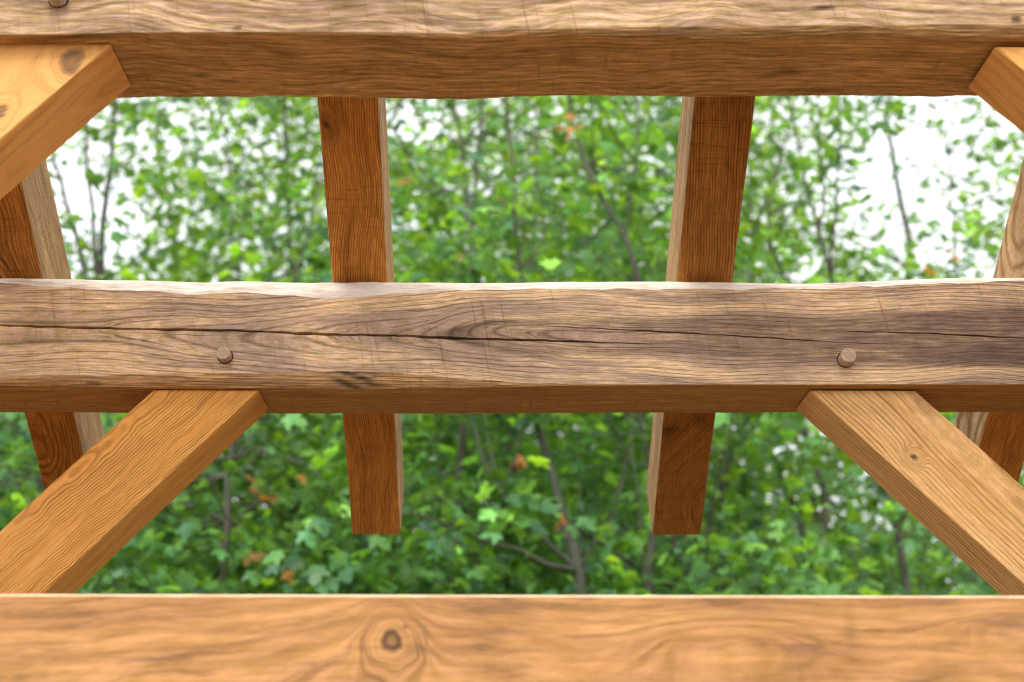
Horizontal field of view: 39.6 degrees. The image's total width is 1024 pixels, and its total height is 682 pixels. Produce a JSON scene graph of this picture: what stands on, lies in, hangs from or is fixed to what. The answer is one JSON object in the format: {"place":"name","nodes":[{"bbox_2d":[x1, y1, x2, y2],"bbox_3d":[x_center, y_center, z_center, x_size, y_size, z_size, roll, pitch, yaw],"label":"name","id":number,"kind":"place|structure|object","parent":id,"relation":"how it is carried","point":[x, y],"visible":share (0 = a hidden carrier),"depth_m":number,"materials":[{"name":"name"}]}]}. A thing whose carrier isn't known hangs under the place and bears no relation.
{"place":"outdoors","nodes":[
{"label":"outdoors","id":0,"kind":"place"},
{"bbox_2d":[7,95,1023,591],"label":"sky","id":1,"kind":"structure","parent":0,"point":[880,181],"materials":[{"name":"white"}]},
{"bbox_3d":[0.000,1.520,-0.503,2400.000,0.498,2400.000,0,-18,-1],"label":"ground","id":2,"kind":"structure","parent":0,"visible":0},
{"bbox_2d":[0,97,265,593],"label":"forest tree","id":3,"kind":"object","parent":2,"relation":"on","point":[163,168],"visible":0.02,"depth_m":19.05,"materials":[{"name":"green plant"}]},
{"bbox_2d":[0,96,296,593],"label":"maple tree","id":4,"kind":"object","parent":2,"relation":"on","point":[97,268],"visible":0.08,"depth_m":12.82,"materials":[{"name":"green plant"}]},
{"bbox_2d":[8,97,330,591],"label":"forest tree","id":5,"kind":"object","parent":2,"relation":"on","point":[166,191],"visible":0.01,"depth_m":25.05,"materials":[{"name":"green plant"}]},
{"bbox_2d":[0,97,419,594],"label":"maple tree","id":6,"kind":"object","parent":2,"relation":"on","point":[191,535],"visible":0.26,"depth_m":8.64,"materials":[{"name":"green plant"}]},
{"bbox_2d":[109,96,535,594],"bbox_3d":[-2.025,-0.695,14.336,5.758,13.730,6.664,0,-18,-1],"label":"maple tree","id":7,"kind":"object","parent":2,"relation":"on","point":[274,115],"visible":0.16,"depth_m":14.07,"materials":[{"name":"green plant"}]},
{"bbox_2d":[107,95,654,594],"bbox_3d":[-1.817,-0.803,21.059,8.713,18.155,8.042,0,-18,-1],"label":"forest tree","id":8,"kind":"object","parent":2,"relation":"on","point":[279,255],"visible":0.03,"depth_m":20.97,"materials":[{"name":"green plant"}]},
{"bbox_2d":[269,95,619,594],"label":"maple tree","id":9,"kind":"object","parent":2,"relation":"on","point":[446,551],"visible":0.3,"depth_m":9.05,"materials":[{"name":"green plant"}]},
{"bbox_2d":[0,0,1023,681],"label":"timber frame","id":10,"kind":"object","parent":2,"relation":"on","point":[192,380],"visible":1,"depth_m":2.88,"materials":[{"name":"brown wood"}]},
{"bbox_2d":[305,95,755,594],"bbox_3d":[0.467,-0.657,14.361,3.842,13.675,6.942,-6,-19,17],"label":"maple tree","id":11,"kind":"object","parent":2,"relation":"on","point":[581,101],"visible":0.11,"depth_m":13.02,"materials":[{"name":"green plant"}]},
{"bbox_2d":[391,95,686,594],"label":"maple tree","id":12,"kind":"object","parent":2,"relation":"on","point":[571,538],"visible":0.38,"depth_m":8.71,"materials":[{"name":"green plant"}]},
{"bbox_2d":[265,95,863,586],"bbox_3d":[1.082,-1.283,25.955,12.862,22.144,8.041,0,-18,-1],"label":"forest tree","id":13,"kind":"object","parent":2,"relation":"on","point":[555,217],"visible":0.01,"depth_m":26.84,"materials":[{"name":"green plant"}]},
{"bbox_2d":[388,95,782,594],"bbox_3d":[0.523,0.879,9.080,2.683,7.435,3.615,0,-18,-1],"label":"maple tree","id":14,"kind":"object","parent":2,"relation":"on","point":[605,451],"visible":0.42,"depth_m":8.80,"materials":[{"name":"green plant"}]},
{"bbox_2d":[534,95,868,595],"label":"maple tree","id":15,"kind":"object","parent":2,"relation":"on","point":[764,584],"visible":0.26,"depth_m":9.09,"materials":[{"name":"green plant"}]},
{"bbox_2d":[564,96,920,594],"bbox_3d":[2.188,0.422,12.989,3.878,10.760,5.025,0,-18,-1],"label":"maple tree","id":16,"kind":"object","parent":2,"relation":"on","point":[742,482],"visible":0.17,"depth_m":11.76,"materials":[{"name":"green plant"}]},
{"bbox_2d":[532,96,985,594],"bbox_3d":[4.181,-0.940,23.986,11.231,20.262,6.215,14,-23,-36],"label":"forest tree","id":17,"kind":"object","parent":2,"relation":"on","point":[773,121],"visible":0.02,"depth_m":24.14,"materials":[{"name":"green plant"}]},
{"bbox_2d":[575,95,973,595],"bbox_3d":[2.243,-0.369,14.193,3.385,13.017,6.743,0,-18,-1],"label":"maple tree","id":18,"kind":"object","parent":2,"relation":"on","point":[821,521],"visible":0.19,"depth_m":12.61,"materials":[{"name":"green plant"}]},
{"bbox_2d":[544,95,1022,595],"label":"forest tree","id":19,"kind":"object","parent":2,"relation":"on","point":[906,232],"visible":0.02,"depth_m":20.48,"materials":[{"name":"green plant"}]},
{"bbox_2d":[723,95,1023,595],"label":"maple tree","id":20,"kind":"object","parent":2,"relation":"on","point":[937,553],"visible":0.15,"depth_m":14.43,"materials":[{"name":"green plant"}]},
{"bbox_2d":[728,95,1023,595],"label":"maple tree","id":21,"kind":"object","parent":2,"relation":"on","point":[891,513],"visible":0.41,"depth_m":9.54,"materials":[{"name":"green plant"}]},
{"bbox_2d":[844,98,1023,589],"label":"forest tree","id":22,"kind":"object","parent":2,"relation":"on","point":[908,157],"visible":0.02,"depth_m":27.16,"materials":[{"name":"green plant"}]}
]}

